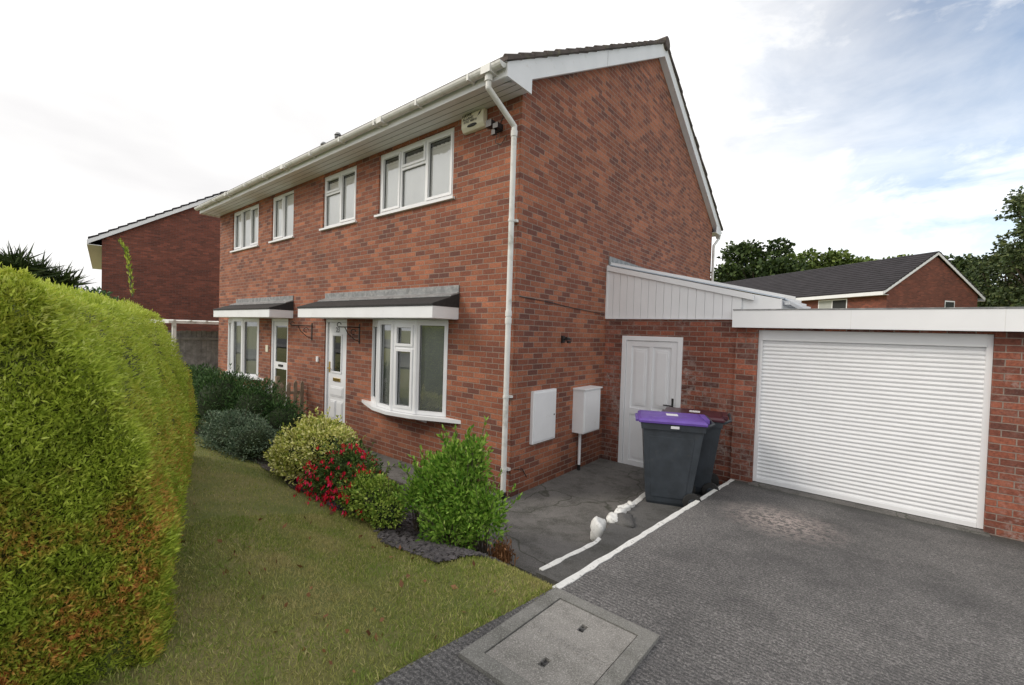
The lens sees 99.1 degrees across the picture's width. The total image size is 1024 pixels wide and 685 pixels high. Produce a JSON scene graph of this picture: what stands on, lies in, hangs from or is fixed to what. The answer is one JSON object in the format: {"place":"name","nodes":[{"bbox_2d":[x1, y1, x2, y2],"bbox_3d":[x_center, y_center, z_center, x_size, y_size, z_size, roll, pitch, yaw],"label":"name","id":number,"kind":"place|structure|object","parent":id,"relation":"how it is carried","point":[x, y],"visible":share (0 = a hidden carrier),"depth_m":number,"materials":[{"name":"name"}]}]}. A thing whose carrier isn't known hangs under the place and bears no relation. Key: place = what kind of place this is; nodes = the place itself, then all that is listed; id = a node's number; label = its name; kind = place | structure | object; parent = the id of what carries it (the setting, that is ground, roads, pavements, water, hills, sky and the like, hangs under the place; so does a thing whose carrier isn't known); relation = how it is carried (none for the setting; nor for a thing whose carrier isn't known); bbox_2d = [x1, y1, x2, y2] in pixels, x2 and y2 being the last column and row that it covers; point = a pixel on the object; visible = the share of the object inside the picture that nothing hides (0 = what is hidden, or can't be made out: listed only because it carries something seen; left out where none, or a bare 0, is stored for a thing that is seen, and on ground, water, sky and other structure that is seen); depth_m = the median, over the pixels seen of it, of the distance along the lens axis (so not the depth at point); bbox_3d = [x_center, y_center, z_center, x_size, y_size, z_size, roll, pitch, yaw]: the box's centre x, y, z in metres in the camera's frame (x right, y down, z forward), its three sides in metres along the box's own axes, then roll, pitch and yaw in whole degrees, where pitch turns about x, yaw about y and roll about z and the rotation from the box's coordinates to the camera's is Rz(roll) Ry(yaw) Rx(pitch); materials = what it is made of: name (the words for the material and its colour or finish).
{"place":"outdoors","nodes":[
{"label":"outdoors","id":0,"kind":"place"},
{"bbox_2d":[73,419,557,684],"bbox_3d":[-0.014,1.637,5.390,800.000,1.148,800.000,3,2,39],"label":"lawn ground","id":1,"kind":"structure","parent":0,"point":[198,506],"depth_m":2.55,"materials":[{"name":"green plant"}]},
{"bbox_2d":[0,242,96,293],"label":"cordyline palm","id":2,"kind":"object","parent":1,"relation":"on","point":[38,267],"visible":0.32,"depth_m":16.66,"materials":[{"name":"green plant"}]},
{"bbox_2d":[0,239,199,684],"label":"conifer hedge","id":3,"kind":"object","parent":1,"relation":"on","point":[97,434],"visible":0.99,"depth_m":1.78,"materials":[{"name":"green plant"}]},
{"bbox_2d":[76,285,126,301],"bbox_3d":[-14.839,-0.426,14.509,3.642,3.113,2.470,1,1,-21],"label":"garden shrub","id":4,"kind":"object","parent":1,"relation":"on","point":[108,293],"visible":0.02,"depth_m":14.90,"materials":[{"name":"green plant"}]},
{"bbox_2d":[101,206,219,353],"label":"walls","id":5,"kind":"structure","parent":1,"relation":"on","point":[175,261],"depth_m":18.89,"materials":[{"name":"red brick"}]},
{"bbox_2d":[87,193,221,269],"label":"roof fascia","id":6,"kind":"structure","parent":5,"relation":"attached to","point":[95,253],"depth_m":18.49,"materials":[{"name":"white plastic"}]},
{"bbox_2d":[88,190,227,244],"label":"roof","id":7,"kind":"structure","parent":6,"relation":"on","point":[98,242],"depth_m":18.37,"materials":[{"name":"tile"}]},
{"bbox_2d":[152,319,218,356],"bbox_3d":[-9.825,0.328,15.698,3.700,2.130,4.900,3,2,39],"label":"carport","id":8,"kind":"object","parent":1,"relation":"on","point":[173,321],"visible":0.26,"depth_m":13.02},
{"bbox_2d":[167,330,218,371],"bbox_3d":[-9.310,0.516,15.392,0.100,1.800,5.872,3,2,39],"label":"timber fence","id":9,"kind":"object","parent":1,"relation":"on","point":[198,347],"visible":0.11,"depth_m":14.24,"materials":[{"name":"grey wood"}]},
{"bbox_2d":[243,376,304,424],"bbox_3d":[-4.526,1.185,8.281,0.120,1.080,1.135,3,2,39],"label":"picket fence","id":10,"kind":"object","parent":1,"relation":"on","point":[294,392],"visible":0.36,"depth_m":8.51,"materials":[{"name":"brown wood"}]},
{"bbox_2d":[194,428,478,558],"bbox_3d":[-2.656,1.634,5.815,6.960,0.383,1.460,3,2,39],"label":"slate flower bed","id":11,"kind":"object","parent":1,"relation":"on","point":[265,466],"visible":0.09,"depth_m":5.28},
{"bbox_2d":[195,403,283,462],"bbox_3d":[-3.895,1.267,6.231,1.712,0.793,0.923,3,2,39],"label":"hebe bush","id":12,"kind":"object","parent":11,"relation":"on","point":[230,431],"visible":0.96,"depth_m":5.98,"materials":[{"name":"green plant"}]},
{"bbox_2d":[180,361,308,434],"bbox_3d":[-5.051,0.962,7.443,3.970,1.294,1.398,3,2,33],"label":"juniper bush","id":13,"kind":"object","parent":11,"relation":"on","point":[214,390],"visible":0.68,"depth_m":6.95,"materials":[{"name":"green plant"}]},
{"bbox_2d":[263,407,365,484],"bbox_3d":[-2.364,1.240,5.237,1.395,0.970,0.891,3,2,39],"label":"variegated euonymus","id":14,"kind":"object","parent":11,"relation":"on","point":[292,448],"visible":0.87,"depth_m":5.00,"materials":[{"name":"yellow plant"}]},
{"bbox_2d":[293,437,395,519],"bbox_3d":[-1.759,1.436,4.618,1.436,0.820,0.860,3,2,39],"label":"fuchsia bush","id":15,"kind":"object","parent":11,"relation":"on","point":[324,481],"visible":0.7,"depth_m":4.54,"materials":[{"name":"red plant"}]},
{"bbox_2d":[335,460,407,530],"bbox_3d":[-1.299,1.445,4.149,0.972,0.602,0.554,3,2,39],"label":"yellow green shrub","id":16,"kind":"object","parent":11,"relation":"on","point":[375,498],"visible":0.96,"depth_m":4.03,"materials":[{"name":"green plant"}]},
{"bbox_2d":[313,486,510,566],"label":"slate chips","id":17,"kind":"object","parent":11,"relation":"on","point":[434,552],"visible":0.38,"depth_m":3.53,"materials":[{"name":"grey gravel"}]},
{"bbox_2d":[392,416,525,555],"bbox_3d":[-0.547,1.239,3.846,1.264,1.199,0.739,3,2,39],"label":"green shrub","id":18,"kind":"object","parent":11,"relation":"on","point":[450,489],"visible":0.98,"depth_m":3.69,"materials":[{"name":"green plant"}]},
{"bbox_2d":[485,535,518,566],"bbox_3d":[-0.088,1.709,3.508,0.268,0.299,0.302,3,2,39],"label":"dried plant","id":19,"kind":"object","parent":11,"relation":"on","point":[501,553],"visible":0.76,"depth_m":3.50,"materials":[{"name":"brown plant"}]},
{"bbox_2d":[181,503,495,672],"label":"fallen leaves","id":20,"kind":"object","parent":1,"relation":"on","point":[401,583],"visible":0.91,"depth_m":2.69,"materials":[{"name":"brown plant"}]},
{"bbox_2d":[218,58,711,496],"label":"walls","id":21,"kind":"structure","parent":1,"relation":"on","point":[604,168],"depth_m":6.62,"materials":[{"name":"red brick"}]},
{"bbox_2d":[213,296,293,317],"bbox_3d":[-5.929,-0.798,9.863,3.220,0.475,0.484,3,2,39],"label":"neighbour canopy","id":22,"kind":"object","parent":21,"relation":"on","point":[274,307],"visible":1,"depth_m":9.38,"materials":[{"name":"white plastic"}]},
{"bbox_2d":[271,319,287,405],"bbox_3d":[-5.052,0.481,9.522,0.850,2.000,0.090,3,2,39],"label":"neighbour front door","id":23,"kind":"structure","parent":21,"relation":"in","point":[279,345],"depth_m":9.57,"materials":[{"name":"white plastic"}]},
{"bbox_2d":[265,345,318,361],"bbox_3d":[-4.659,0.627,9.126,2.410,1.050,0.029,3,2,39],"label":"doorbell and number plate","id":24,"kind":"object","parent":21,"relation":"attached to","point":[266,350],"visible":0.69,"depth_m":9.80,"materials":[{"name":"white plastic"}]},
{"bbox_2d":[290,321,359,343],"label":"hanging basket brackets","id":25,"kind":"object","parent":21,"relation":"attached to","point":[358,340],"visible":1,"depth_m":7.49,"materials":[{"name":"black metal"}]},
{"bbox_2d":[324,319,346,422],"bbox_3d":[-3.235,0.570,8.050,0.770,2.000,0.094,3,2,39],"label":"front door","id":26,"kind":"structure","parent":21,"relation":"attached to","point":[335,371],"depth_m":8.09,"materials":[{"name":"white plastic"}]},
{"bbox_2d":[224,127,460,423],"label":"window frames","id":27,"kind":"structure","parent":21,"relation":"attached to","point":[412,410],"depth_m":6.79,"materials":[{"name":"white plastic"}]},
{"bbox_2d":[235,141,450,411],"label":"window blinds","id":28,"kind":"object","parent":27,"relation":"attached to","point":[432,363],"depth_m":6.70,"materials":[{"name":"white fabric"}]},
{"bbox_2d":[287,137,450,322],"bbox_3d":[-3.685,-0.763,8.877,10.030,5.000,0.040,3,2,39],"label":"interior backing","id":29,"kind":"object","parent":21,"relation":"attached to","point":[443,141],"visible":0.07,"depth_m":7.19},
{"bbox_2d":[297,285,459,319],"bbox_3d":[-2.311,-0.619,6.940,3.710,0.475,0.484,3,2,39],"label":"canopy","id":30,"kind":"object","parent":21,"relation":"attached to","point":[435,303],"visible":1,"depth_m":6.45,"materials":[{"name":"white plastic"}]},
{"bbox_2d":[194,59,721,499],"bbox_3d":[-1.276,-0.775,11.849,10.480,5.070,9.595,3,2,39],"label":"gutter and downpipe","id":31,"kind":"object","parent":21,"relation":"attached to","point":[488,71],"visible":0.91,"depth_m":5.32,"materials":[{"name":"white plastic"}]},
{"bbox_2d":[200,44,720,238],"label":"fascia and bargeboards","id":32,"kind":"structure","parent":21,"relation":"on","point":[513,79],"depth_m":6.73,"materials":[{"name":"white plastic"}]},
{"bbox_2d":[198,36,722,230],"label":"roof tiles","id":33,"kind":"object","parent":21,"relation":"on","point":[665,41],"visible":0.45,"depth_m":6.87,"materials":[{"name":"grey tile"}]},
{"bbox_2d":[320,132,340,144],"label":"roof flues","id":34,"kind":"object","parent":33,"relation":"on","point":[337,134],"visible":0.23,"depth_m":10.76,"materials":[{"name":"grey metal"}]},
{"bbox_2d":[461,108,486,134],"bbox_3d":[-0.499,-2.909,5.739,0.400,0.243,0.084,3,2,39],"label":"alarm box","id":35,"kind":"object","parent":21,"relation":"attached to","point":[481,119],"visible":0.95,"depth_m":5.68,"materials":[{"name":"beige plastic"}]},
{"bbox_2d":[467,110,480,126],"bbox_3d":[-0.495,-2.910,5.688,0.270,0.167,0.023,3,2,39],"label":"alarm mark","id":36,"kind":"object","parent":35,"relation":"attached to","point":[472,124],"visible":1,"depth_m":5.69,"materials":[{"name":"black paint"}]},
{"bbox_2d":[486,103,506,144],"bbox_3d":[-0.187,-2.737,5.432,0.223,0.525,0.169,3,2,39],"label":"security light","id":37,"kind":"object","parent":21,"relation":"attached to","point":[496,127],"visible":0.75,"depth_m":5.41,"materials":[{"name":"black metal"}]},
{"bbox_2d":[514,296,601,476],"bbox_3d":[0.822,0.587,6.228,0.165,2.308,2.251,3,2,39],"label":"gable light and cable","id":38,"kind":"object","parent":21,"relation":"attached to","point":[563,339],"visible":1,"depth_m":6.04,"materials":[{"name":"black metal"}]},
{"bbox_2d":[529,385,602,469],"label":"meter boxes","id":39,"kind":"object","parent":21,"relation":"attached to","point":[586,411],"visible":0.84,"depth_m":6.36,"materials":[{"name":"white plastic"}]},
{"bbox_2d":[609,256,645,268],"bbox_3d":[2.856,-1.337,8.743,0.019,0.160,3.990,3,2,39],"label":"lead flashing","id":40,"kind":"object","parent":21,"relation":"attached to","point":[614,260],"visible":0.29,"depth_m":7.47,"materials":[{"name":"grey metal"}]},
{"bbox_2d":[601,262,810,484],"bbox_3d":[3.876,0.458,8.046,2.620,3.467,4.355,3,2,39],"label":"lean to side porch","id":41,"kind":"object","parent":1,"relation":"on","point":[670,339],"visible":0.66,"depth_m":6.57,"materials":[{"name":"brick"}]},
{"bbox_2d":[618,336,682,467],"bbox_3d":[2.118,0.991,6.739,0.970,2.170,0.115,3,2,39],"label":"side door","id":42,"kind":"structure","parent":41,"relation":"in","point":[651,369],"depth_m":6.80,"materials":[{"name":"white plastic"}]},
{"bbox_2d":[710,237,812,282],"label":"oak tree","id":43,"kind":"object","parent":1,"relation":"on","point":[760,261],"visible":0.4,"depth_m":47.26,"materials":[{"name":"green plant"}]},
{"bbox_2d":[783,247,855,269],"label":"oak tree","id":44,"kind":"object","parent":1,"relation":"on","point":[830,258],"visible":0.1,"depth_m":55.25,"materials":[{"name":"green plant"}]},
{"bbox_2d":[848,254,912,263],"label":"oak tree","id":45,"kind":"object","parent":1,"relation":"on","point":[857,259],"visible":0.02,"depth_m":56.40,"materials":[{"name":"green plant"}]},
{"bbox_2d":[799,256,977,333],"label":"walls","id":46,"kind":"structure","parent":1,"relation":"on","point":[936,281],"depth_m":25.11,"materials":[{"name":"red brick"}]},
{"bbox_2d":[796,252,984,307],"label":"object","id":47,"kind":"structure","parent":46,"relation":"attached to","point":[835,302],"depth_m":25.80,"materials":[{"name":"white upvc"},{"name":"glass"}]},
{"bbox_2d":[723,251,985,297],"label":"roof","id":48,"kind":"structure","parent":47,"relation":"on","point":[876,275],"depth_m":28.09,"materials":[{"name":"tile"}]},
{"bbox_2d":[945,253,995,306],"bbox_3d":[39.298,-2.617,40.231,7.469,10.976,7.296,3,2,39],"label":"birch tree","id":49,"kind":"object","parent":1,"relation":"on","point":[957,261],"visible":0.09,"depth_m":38.03,"materials":[{"name":"green plant"}]},
{"bbox_2d":[961,239,1023,334],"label":"birch tree","id":50,"kind":"object","parent":1,"relation":"on","point":[1000,282],"visible":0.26,"depth_m":30.49,"materials":[{"name":"green plant"}]},
{"bbox_2d":[982,185,1023,334],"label":"birch tree","id":51,"kind":"object","parent":1,"relation":"on","point":[1014,259],"visible":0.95,"depth_m":25.91,"materials":[{"name":"green plant"}]},
{"bbox_2d":[361,450,644,576],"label":"side path","id":52,"kind":"structure","parent":0,"point":[549,521],"depth_m":5.16,"materials":[{"name":"concrete"}]},
{"bbox_2d":[539,492,644,570],"bbox_3d":[1.003,1.814,4.376,0.289,0.227,2.700,3,2,39],"label":"painted strip edging","id":53,"kind":"object","parent":52,"relation":"on","point":[586,546],"visible":0.47,"depth_m":3.61,"materials":[{"name":"white paint"}]},
{"bbox_2d":[0,0,1023,291],"label":"sky","id":54,"kind":"structure","parent":0,"point":[876,129],"materials":[{"name":"white"}]},
{"bbox_2d":[536,484,719,585],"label":"side strip pavement","id":55,"kind":"structure","parent":0,"point":[646,516],"depth_m":3.95,"materials":[{"name":"concrete"}]},
{"bbox_2d":[590,501,634,540],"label":"painted rocks","id":56,"kind":"object","parent":55,"relation":"on","point":[598,526],"visible":0.82,"depth_m":4.33,"materials":[{"name":"white stone"}]},
{"bbox_2d":[615,512,635,527],"bbox_3d":[1.126,1.809,4.387,0.217,0.138,0.310,2,1,8],"label":"garden stone","id":57,"kind":"object","parent":55,"relation":"on","point":[625,519],"visible":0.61,"depth_m":4.33,"materials":[{"name":"stone"}]},
{"bbox_2d":[635,410,714,506],"bbox_3d":[1.888,1.372,5.178,0.846,1.035,0.624,2,1,15],"label":"wheelie bin","id":58,"kind":"object","parent":55,"relation":"on","point":[672,443],"visible":0.9,"depth_m":4.94,"materials":[{"name":"plastic"}]},
{"bbox_2d":[662,407,731,494],"bbox_3d":[2.376,1.415,5.704,0.846,1.035,0.624,2,1,25],"label":"wheelie bin","id":59,"kind":"object","parent":55,"relation":"on","point":[706,481],"visible":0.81,"depth_m":5.42,"materials":[{"name":"plastic"}]},
{"bbox_2d":[375,480,1023,684],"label":"driveway","id":60,"kind":"structure","parent":0,"point":[735,582],"depth_m":2.88,"materials":[{"name":"grey asphalt"}]},
{"bbox_2d":[459,587,659,684],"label":"manhole cover","id":61,"kind":"object","parent":60,"relation":"on","point":[605,647],"visible":1,"depth_m":2.22,"materials":[{"name":"concrete"}]},
{"bbox_2d":[552,479,733,588],"bbox_3d":[1.643,1.758,4.368,0.056,0.348,4.157,3,2,41],"label":"painted kerb edge","id":62,"kind":"object","parent":60,"relation":"on","point":[594,564],"visible":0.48,"depth_m":3.56,"materials":[{"name":"white paint"}]},
{"bbox_2d":[730,307,1023,541],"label":"brick garage","id":63,"kind":"structure","parent":60,"relation":"on","point":[918,415],"depth_m":4.97,"materials":[{"name":"red brick"}]},
{"bbox_2d":[752,330,993,528],"bbox_3d":[4.098,0.895,5.179,2.126,2.040,0.065,3,2,39],"label":"roller garage door","id":64,"kind":"structure","parent":63,"relation":"in","point":[898,422],"depth_m":5.05,"materials":[{"name":"white plastic"}]}
]}

